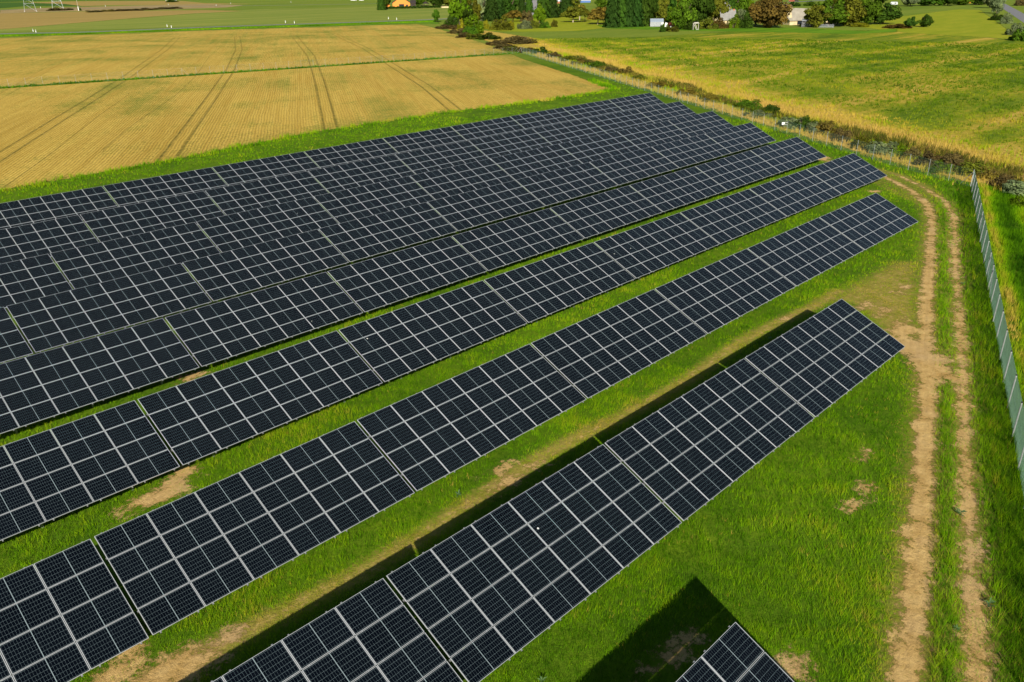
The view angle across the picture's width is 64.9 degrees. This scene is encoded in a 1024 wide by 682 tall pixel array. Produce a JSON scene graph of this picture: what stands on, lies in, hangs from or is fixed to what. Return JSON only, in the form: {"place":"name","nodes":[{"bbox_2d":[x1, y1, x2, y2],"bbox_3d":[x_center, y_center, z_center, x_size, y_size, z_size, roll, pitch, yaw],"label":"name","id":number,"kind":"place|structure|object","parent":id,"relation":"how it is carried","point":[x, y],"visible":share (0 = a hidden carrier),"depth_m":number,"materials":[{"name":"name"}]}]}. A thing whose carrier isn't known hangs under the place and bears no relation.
{"place":"outdoors","nodes":[
{"label":"outdoors","id":0,"kind":"place"},
{"bbox_2d":[0,2,76,7],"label":"crop field","id":1,"kind":"structure","parent":0,"point":[11,4],"depth_m":704.98,"materials":[{"name":"beige plant"}]},
{"bbox_2d":[0,10,231,28],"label":"ochre field","id":2,"kind":"structure","parent":0,"point":[13,20],"depth_m":473.37,"materials":[{"name":"beige plant"}]},
{"bbox_2d":[31,1,230,5],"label":"ochre field","id":3,"kind":"structure","parent":0,"point":[90,3],"depth_m":730.20,"materials":[{"name":"beige plant"}]},
{"bbox_2d":[0,18,447,33],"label":"road","id":4,"kind":"structure","parent":0,"point":[215,26],"depth_m":358.21,"materials":[{"name":"grey asphalt"}]},
{"bbox_2d":[0,4,448,31],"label":"grass field","id":5,"kind":"structure","parent":0,"point":[297,16],"depth_m":432.32,"materials":[{"name":"green plant"}]},
{"bbox_2d":[0,52,522,87],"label":"grass strip","id":6,"kind":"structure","parent":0,"point":[205,73],"depth_m":187.49,"materials":[{"name":"green plant"}]},
{"bbox_2d":[0,24,607,189],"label":"stubble field","id":7,"kind":"structure","parent":0,"point":[48,132],"depth_m":159.64,"materials":[{"name":"beige plant"}]},
{"bbox_2d":[0,0,1023,681],"bbox_3d":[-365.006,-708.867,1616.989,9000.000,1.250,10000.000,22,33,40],"label":"ground","id":8,"kind":"structure","parent":0,"point":[878,278],"depth_m":33.89,"materials":[{"name":"green plant"}]},
{"bbox_2d":[0,307,32,362],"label":"solar table","id":9,"kind":"object","parent":8,"relation":"on","point":[13,344],"visible":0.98,"depth_m":45.89,"materials":[{"name":"glass"}]},
{"bbox_2d":[0,254,72,307],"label":"solar table","id":10,"kind":"object","parent":8,"relation":"on","point":[42,276],"visible":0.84,"depth_m":54.42,"materials":[{"name":"glass"}]},
{"bbox_2d":[0,215,98,263],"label":"solar table","id":11,"kind":"object","parent":8,"relation":"on","point":[71,232],"visible":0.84,"depth_m":62.63,"materials":[{"name":"glass"}]},
{"bbox_2d":[0,186,117,229],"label":"solar table","id":12,"kind":"object","parent":8,"relation":"on","point":[45,208],"visible":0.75,"depth_m":71.02,"materials":[{"name":"glass"}]},
{"bbox_2d":[0,539,148,681],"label":"solar table","id":13,"kind":"object","parent":8,"relation":"on","point":[33,624],"visible":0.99,"depth_m":25.13,"materials":[{"name":"glass"}]},
{"bbox_2d":[0,400,179,541],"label":"solar table","id":14,"kind":"object","parent":8,"relation":"on","point":[40,462],"visible":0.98,"depth_m":33.12,"materials":[{"name":"glass"}]},
{"bbox_2d":[0,318,198,433],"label":"solar table","id":15,"kind":"object","parent":8,"relation":"on","point":[28,400],"visible":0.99,"depth_m":41.22,"materials":[{"name":"glass"}]},
{"bbox_2d":[6,263,211,352],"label":"solar table","id":16,"kind":"object","parent":8,"relation":"on","point":[142,297],"visible":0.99,"depth_m":49.73,"materials":[{"name":"glass"}]},
{"bbox_2d":[0,4,241,13],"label":"scrub strip","id":17,"kind":"object","parent":8,"relation":"on","point":[183,6],"visible":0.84,"depth_m":611.75,"materials":[{"name":"green plant"}]},
{"bbox_2d":[50,222,219,288],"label":"solar table","id":18,"kind":"object","parent":8,"relation":"on","point":[100,262],"visible":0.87,"depth_m":58.90,"materials":[{"name":"glass"}]},
{"bbox_2d":[80,191,224,241],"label":"solar table","id":19,"kind":"object","parent":8,"relation":"on","point":[142,217],"visible":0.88,"depth_m":68.07,"materials":[{"name":"glass"}]},
{"bbox_2d":[104,167,226,206],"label":"solar table","id":20,"kind":"object","parent":8,"relation":"on","point":[151,188],"visible":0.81,"depth_m":77.45,"materials":[{"name":"glass"}]},
{"bbox_2d":[0,20,439,36],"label":"verge","id":21,"kind":"structure","parent":8,"relation":"on","point":[359,23],"depth_m":360.06,"materials":[{"name":"green plant"}]},
{"bbox_2d":[94,421,414,634],"bbox_3d":[-9.031,6.906,30.069,3.951,3.000,10.670,22,33,40],"label":"solar table","id":22,"kind":"object","parent":8,"relation":"on","point":[134,548],"visible":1,"depth_m":29.20,"materials":[{"name":"glass"}]},
{"bbox_2d":[138,331,382,464],"bbox_3d":[-11.766,2.934,39.107,3.951,3.000,10.670,22,33,40],"label":"solar table","id":23,"kind":"object","parent":8,"relation":"on","point":[325,367],"visible":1,"depth_m":38.37,"materials":[{"name":"glass"}]},
{"bbox_2d":[165,272,362,366],"bbox_3d":[-14.463,-1.002,48.232,3.951,3.000,10.670,22,33,40],"label":"solar table","id":24,"kind":"object","parent":8,"relation":"on","point":[223,330],"visible":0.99,"depth_m":47.58,"materials":[{"name":"glass"}]},
{"bbox_2d":[182,229,348,300],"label":"solar table","id":25,"kind":"object","parent":8,"relation":"on","point":[242,270],"visible":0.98,"depth_m":56.73,"materials":[{"name":"glass"}]},
{"bbox_2d":[212,152,319,185],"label":"solar table","id":26,"kind":"object","parent":8,"relation":"on","point":[256,170],"visible":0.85,"depth_m":84.42,"materials":[{"name":"glass"}]},
{"bbox_2d":[205,171,327,214],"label":"solar table","id":27,"kind":"object","parent":8,"relation":"on","point":[238,198],"visible":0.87,"depth_m":75.04,"materials":[{"name":"glass"}]},
{"bbox_2d":[197,197,337,251],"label":"solar table","id":28,"kind":"object","parent":8,"relation":"on","point":[229,232],"visible":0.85,"depth_m":65.88,"materials":[{"name":"glass"}]},
{"bbox_2d":[1,78,645,199],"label":"field edge weeds","id":29,"kind":"object","parent":8,"relation":"on","point":[594,80],"visible":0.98,"depth_m":114.04,"materials":[{"name":"green plant"}]},
{"bbox_2d":[211,578,462,681],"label":"solar table","id":30,"kind":"object","parent":8,"relation":"on","point":[420,657],"visible":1,"depth_m":23.02,"materials":[{"name":"glass"}]},
{"bbox_2d":[304,138,398,167],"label":"solar table","id":31,"kind":"object","parent":8,"relation":"on","point":[346,153],"visible":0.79,"depth_m":91.39,"materials":[{"name":"glass"}]},
{"bbox_2d":[309,155,414,192],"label":"solar table","id":32,"kind":"object","parent":8,"relation":"on","point":[330,179],"visible":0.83,"depth_m":82.01,"materials":[{"name":"glass"}]},
{"bbox_2d":[314,176,433,222],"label":"solar table","id":33,"kind":"object","parent":8,"relation":"on","point":[345,205],"visible":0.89,"depth_m":72.87,"materials":[{"name":"glass"}]},
{"bbox_2d":[319,202,456,261],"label":"solar table","id":34,"kind":"object","parent":8,"relation":"on","point":[362,238],"visible":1,"depth_m":63.71,"materials":[{"name":"glass"}]},
{"bbox_2d":[327,236,486,311],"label":"solar table","id":35,"kind":"object","parent":8,"relation":"on","point":[393,277],"visible":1,"depth_m":54.58,"materials":[{"name":"glass"}]},
{"bbox_2d":[383,127,465,152],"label":"solar table","id":36,"kind":"object","parent":8,"relation":"on","point":[409,142],"visible":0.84,"depth_m":98.36,"materials":[{"name":"glass"}]},
{"bbox_2d":[339,280,526,381],"bbox_3d":[-4.205,-0.283,46.064,3.951,3.000,10.670,22,33,40],"label":"solar table","id":37,"kind":"object","parent":8,"relation":"on","point":[407,339],"visible":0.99,"depth_m":45.39,"materials":[{"name":"glass"}]},
{"bbox_2d":[395,141,488,173],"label":"solar table","id":38,"kind":"object","parent":8,"relation":"on","point":[437,158],"visible":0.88,"depth_m":88.98,"materials":[{"name":"glass"}]},
{"bbox_2d":[448,0,471,24],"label":"leafy tree","id":39,"kind":"object","parent":8,"relation":"on","point":[456,8],"visible":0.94,"depth_m":360.55,"materials":[{"name":"green plant"}]},
{"bbox_2d":[410,159,513,199],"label":"solar table","id":40,"kind":"object","parent":8,"relation":"on","point":[451,181],"visible":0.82,"depth_m":79.84,"materials":[{"name":"glass"}]},
{"bbox_2d":[357,344,585,490],"bbox_3d":[-1.482,3.648,37.022,3.951,3.000,10.670,22,33,40],"label":"solar table","id":41,"kind":"object","parent":8,"relation":"on","point":[444,409],"visible":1,"depth_m":36.25,"materials":[{"name":"glass"}]},
{"bbox_2d":[428,180,544,231],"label":"solar table","id":42,"kind":"object","parent":8,"relation":"on","point":[469,209],"visible":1,"depth_m":70.69,"materials":[{"name":"glass"}]},
{"bbox_2d":[451,117,525,143],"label":"solar table","id":43,"kind":"object","parent":8,"relation":"on","point":[483,129],"visible":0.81,"depth_m":105.31,"materials":[{"name":"glass"}]},
{"bbox_2d":[469,129,550,157],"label":"solar table","id":44,"kind":"object","parent":8,"relation":"on","point":[507,143],"visible":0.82,"depth_m":95.95,"materials":[{"name":"glass"}]},
{"bbox_2d":[452,208,583,270],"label":"solar table","id":45,"kind":"object","parent":8,"relation":"on","point":[497,245],"visible":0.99,"depth_m":61.57,"materials":[{"name":"glass"}]},
{"bbox_2d":[386,444,681,681],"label":"solar table","id":46,"kind":"object","parent":8,"relation":"on","point":[488,652],"visible":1,"depth_m":26.80,"materials":[{"name":"glass"}]},
{"bbox_2d":[490,144,581,179],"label":"solar table","id":47,"kind":"object","parent":8,"relation":"on","point":[525,164],"visible":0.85,"depth_m":86.80,"materials":[{"name":"glass"}]},
{"bbox_2d":[510,108,576,131],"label":"solar table","id":48,"kind":"object","parent":8,"relation":"on","point":[543,118],"visible":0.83,"depth_m":112.28,"materials":[{"name":"glass"}]},
{"bbox_2d":[484,242,634,322],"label":"solar table","id":49,"kind":"object","parent":8,"relation":"on","point":[529,292],"visible":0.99,"depth_m":52.39,"materials":[{"name":"glass"}]},
{"bbox_2d":[516,162,617,206],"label":"solar table","id":50,"kind":"object","parent":8,"relation":"on","point":[558,185],"visible":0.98,"depth_m":77.67,"materials":[{"name":"glass"}]},
{"bbox_2d":[532,118,606,144],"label":"solar table","id":51,"kind":"object","parent":8,"relation":"on","point":[559,133],"visible":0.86,"depth_m":102.92,"materials":[{"name":"glass"}]},
{"bbox_2d":[562,100,623,121],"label":"solar table","id":52,"kind":"object","parent":8,"relation":"on","point":[590,110],"visible":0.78,"depth_m":119.24,"materials":[{"name":"glass"}]},
{"bbox_2d":[559,131,639,162],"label":"solar table","id":53,"kind":"object","parent":8,"relation":"on","point":[589,149],"visible":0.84,"depth_m":93.79,"materials":[{"name":"glass"}]},
{"bbox_2d":[550,185,661,239],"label":"solar table","id":54,"kind":"object","parent":8,"relation":"on","point":[590,216],"visible":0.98,"depth_m":68.54,"materials":[{"name":"glass"}]},
{"bbox_2d":[531,289,706,397],"bbox_3d":[6.073,0.408,43.977,3.951,3.000,10.670,22,33,40],"label":"solar table","id":55,"kind":"object","parent":8,"relation":"on","point":[582,344],"visible":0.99,"depth_m":43.28,"materials":[{"name":"glass"}]},
{"bbox_2d":[588,109,653,133],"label":"solar table","id":56,"kind":"object","parent":8,"relation":"on","point":[618,121],"visible":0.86,"depth_m":109.89,"materials":[{"name":"glass"}]},
{"bbox_2d":[590,147,678,186],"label":"solar table","id":57,"kind":"object","parent":8,"relation":"on","point":[621,169],"visible":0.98,"depth_m":84.64,"materials":[{"name":"glass"}]},
{"bbox_2d":[610,93,664,110],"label":"solar table","id":58,"kind":"object","parent":8,"relation":"on","point":[633,102],"visible":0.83,"depth_m":126.22,"materials":[{"name":"glass"}]},
{"bbox_2d":[617,121,689,148],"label":"solar table","id":59,"kind":"object","parent":8,"relation":"on","point":[649,135],"visible":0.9,"depth_m":100.76,"materials":[{"name":"glass"}]},
{"bbox_2d":[594,213,718,279],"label":"solar table","id":60,"kind":"object","parent":8,"relation":"on","point":[642,250],"visible":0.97,"depth_m":59.39,"materials":[{"name":"glass"}]},
{"bbox_2d":[636,101,695,122],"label":"solar table","id":61,"kind":"object","parent":8,"relation":"on","point":[665,112],"visible":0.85,"depth_m":116.87,"materials":[{"name":"glass"}]},
{"bbox_2d":[630,166,726,213],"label":"solar table","id":62,"kind":"object","parent":8,"relation":"on","point":[667,192],"visible":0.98,"depth_m":75.53,"materials":[{"name":"glass"}]},
{"bbox_2d":[652,134,729,169],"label":"solar table","id":63,"kind":"object","parent":8,"relation":"on","point":[690,150],"visible":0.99,"depth_m":91.60,"materials":[{"name":"glass"}]},
{"bbox_2d":[668,111,733,136],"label":"solar table","id":64,"kind":"object","parent":8,"relation":"on","point":[700,124],"visible":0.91,"depth_m":107.73,"materials":[{"name":"glass"}]},
{"bbox_2d":[690,0,715,21],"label":"leafy tree","id":65,"kind":"object","parent":8,"relation":"on","point":[703,7],"visible":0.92,"depth_m":345.70,"materials":[{"name":"green plant"}]},
{"bbox_2d":[605,359,813,520],"bbox_3d":[8.771,4.333,34.684,3.951,3.000,10.670,22,33,40],"label":"solar table","id":66,"kind":"object","parent":8,"relation":"on","point":[690,498],"visible":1,"depth_m":33.88,"materials":[{"name":"glass"}]},
{"bbox_2d":[707,0,731,21],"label":"leafy tree","id":67,"kind":"object","parent":8,"relation":"on","point":[722,6],"visible":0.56,"depth_m":353.12,"materials":[{"name":"green plant"}]},
{"bbox_2d":[655,249,795,333],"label":"solar table","id":68,"kind":"object","parent":8,"relation":"on","point":[726,292],"visible":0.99,"depth_m":50.29,"materials":[{"name":"glass"}]},
{"bbox_2d":[680,189,786,245],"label":"solar table","id":69,"kind":"object","parent":8,"relation":"on","point":[728,218],"visible":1,"depth_m":66.38,"materials":[{"name":"glass"}]},
{"bbox_2d":[676,622,793,681],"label":"solar table","id":70,"kind":"object","parent":8,"relation":"on","point":[734,652],"visible":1,"depth_m":21.77,"materials":[{"name":"glass"}]},
{"bbox_2d":[695,151,779,192],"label":"solar table","id":71,"kind":"object","parent":8,"relation":"on","point":[735,171],"visible":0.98,"depth_m":82.51,"materials":[{"name":"glass"}]},
{"bbox_2d":[705,123,775,155],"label":"solar table","id":72,"kind":"object","parent":8,"relation":"on","point":[738,138],"visible":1,"depth_m":98.57,"materials":[{"name":"glass"}]},
{"bbox_2d":[522,47,972,183],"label":"fence","id":73,"kind":"object","parent":8,"relation":"on","point":[558,60],"visible":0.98,"depth_m":116.05,"materials":[{"name":"metal"}]},
{"bbox_2d":[599,25,896,33],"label":"lush grass strip","id":74,"kind":"object","parent":8,"relation":"on","point":[792,30],"visible":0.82,"depth_m":312.23,"materials":[{"name":"green plant"}]},
{"bbox_2d":[671,0,697,28],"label":"leafy tree","id":75,"kind":"object","parent":74,"relation":"on","point":[682,14],"visible":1,"depth_m":318.41,"materials":[{"name":"green plant"}]},
{"bbox_2d":[749,0,792,27],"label":"leafy tree","id":76,"kind":"object","parent":74,"relation":"on","point":[769,13],"visible":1,"depth_m":322.30,"materials":[{"name":"brown plant"}]},
{"bbox_2d":[750,137,825,174],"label":"solar table","id":77,"kind":"object","parent":8,"relation":"on","point":[788,154],"visible":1,"depth_m":89.46,"materials":[{"name":"glass"}]},
{"bbox_2d":[750,170,840,218],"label":"solar table","id":78,"kind":"object","parent":8,"relation":"on","point":[794,193],"visible":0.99,"depth_m":73.35,"materials":[{"name":"glass"}]},
{"bbox_2d":[747,218,863,285],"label":"solar table","id":79,"kind":"object","parent":8,"relation":"on","point":[812,258],"visible":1,"depth_m":57.28,"materials":[{"name":"glass"}]},
{"bbox_2d":[783,8,838,24],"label":"barn","id":80,"kind":"structure","parent":8,"relation":"on","point":[796,16],"depth_m":344.63,"materials":[{"name":"white paint"}]},
{"bbox_2d":[803,4,832,27],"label":"leafy tree","id":81,"kind":"object","parent":8,"relation":"on","point":[814,13],"visible":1,"depth_m":325.74,"materials":[{"name":"green plant"}]},
{"bbox_2d":[745,299,904,416],"bbox_3d":[16.328,1.103,41.639,3.951,3.000,10.670,22,33,40],"label":"solar table","id":82,"kind":"object","parent":8,"relation":"on","point":[818,400],"visible":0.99,"depth_m":40.92,"materials":[{"name":"glass"}]},
{"bbox_2d":[815,0,849,25],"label":"leafy tree","id":83,"kind":"object","parent":8,"relation":"on","point":[837,10],"visible":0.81,"depth_m":326.57,"materials":[{"name":"green plant"}]},
{"bbox_2d":[806,153,886,196],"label":"solar table","id":84,"kind":"object","parent":8,"relation":"on","point":[847,173],"visible":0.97,"depth_m":80.33,"materials":[{"name":"glass"}]},
{"bbox_2d":[819,193,917,249],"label":"solar table","id":85,"kind":"object","parent":8,"relation":"on","point":[867,214],"visible":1,"depth_m":64.29,"materials":[{"name":"glass"}]},
{"bbox_2d":[970,169,1023,506],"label":"fence","id":86,"kind":"object","parent":8,"relation":"on","point":[1001,329],"visible":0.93,"depth_m":44.72,"materials":[{"name":"metal"}]},
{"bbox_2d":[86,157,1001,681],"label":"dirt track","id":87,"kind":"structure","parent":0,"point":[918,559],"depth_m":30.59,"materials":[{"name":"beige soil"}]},
{"bbox_2d":[488,17,603,31],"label":"orchard grass","id":88,"kind":"structure","parent":0,"point":[568,24],"depth_m":353.04,"materials":[{"name":"green plant"}]},
{"bbox_2d":[483,0,499,21],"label":"conifer tree","id":89,"kind":"object","parent":88,"relation":"on","point":[491,12],"visible":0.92,"depth_m":387.94,"materials":[{"name":"green plant"}]},
{"bbox_2d":[488,14,512,29],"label":"bush","id":90,"kind":"object","parent":88,"relation":"on","point":[501,24],"visible":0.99,"depth_m":325.25,"materials":[{"name":"green plant"}]},
{"bbox_2d":[560,5,587,21],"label":"orchard tree","id":91,"kind":"object","parent":88,"relation":"on","point":[570,12],"visible":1,"depth_m":371.99,"materials":[{"name":"green plant"}]},
{"bbox_2d":[602,0,621,27],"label":"conifer tree","id":92,"kind":"object","parent":88,"relation":"on","point":[611,19],"visible":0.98,"depth_m":333.76,"materials":[{"name":"green plant"}]},
{"bbox_2d":[623,0,636,26],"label":"conifer tree","id":93,"kind":"object","parent":88,"relation":"on","point":[630,9],"visible":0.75,"depth_m":336.05,"materials":[{"name":"green plant"}]},
{"bbox_2d":[631,0,643,26],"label":"conifer tree","id":94,"kind":"object","parent":88,"relation":"on","point":[638,17],"visible":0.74,"depth_m":337.59,"materials":[{"name":"green plant"}]},
{"bbox_2d":[450,29,1023,184],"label":"meadow","id":95,"kind":"structure","parent":0,"point":[889,37],"depth_m":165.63,"materials":[{"name":"green plant"}]},
{"bbox_2d":[523,46,1023,193],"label":"tall dry grass","id":96,"kind":"structure","parent":95,"relation":"on","point":[569,52],"depth_m":129.46,"materials":[{"name":"beige plant"}]},
{"bbox_2d":[566,55,1023,181],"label":"ditch herbs","id":97,"kind":"object","parent":95,"relation":"on","point":[865,133],"visible":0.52,"depth_m":106.41,"materials":[{"name":"green plant"}]},
{"bbox_2d":[865,140,898,156],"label":"bush","id":98,"kind":"object","parent":95,"relation":"on","point":[871,146],"visible":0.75,"depth_m":97.23,"materials":[{"name":"green plant"}]},
{"bbox_2d":[913,150,943,166],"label":"bush","id":99,"kind":"object","parent":95,"relation":"on","point":[928,156],"visible":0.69,"depth_m":90.26,"materials":[{"name":"brown plant"}]},
{"bbox_2d":[955,160,990,177],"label":"bush","id":100,"kind":"object","parent":95,"relation":"on","point":[968,165],"visible":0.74,"depth_m":85.44,"materials":[{"name":"green plant"}]},
{"bbox_2d":[1002,179,1023,196],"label":"bush","id":101,"kind":"object","parent":95,"relation":"on","point":[1014,187],"visible":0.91,"depth_m":77.23,"materials":[{"name":"green plant"}]},
{"bbox_2d":[864,9,1021,41],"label":"roadside meadow","id":102,"kind":"structure","parent":0,"point":[966,22],"depth_m":333.85,"materials":[{"name":"green plant"}]},
{"bbox_2d":[839,0,866,25],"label":"leafy tree","id":103,"kind":"object","parent":102,"relation":"on","point":[852,7],"visible":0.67,"depth_m":328.97,"materials":[{"name":"green plant"}]},
{"bbox_2d":[853,0,882,23],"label":"leafy tree","id":104,"kind":"object","parent":102,"relation":"on","point":[873,9],"visible":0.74,"depth_m":334.80,"materials":[{"name":"green plant"}]},
{"bbox_2d":[871,3,902,23],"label":"leafy tree","id":105,"kind":"object","parent":102,"relation":"on","point":[889,13],"visible":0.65,"depth_m":341.36,"materials":[{"name":"green plant"}]},
{"bbox_2d":[969,182,1023,503],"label":"fence side grass","id":106,"kind":"structure","parent":0,"point":[1011,212],"depth_m":60.50,"materials":[{"name":"green plant"}]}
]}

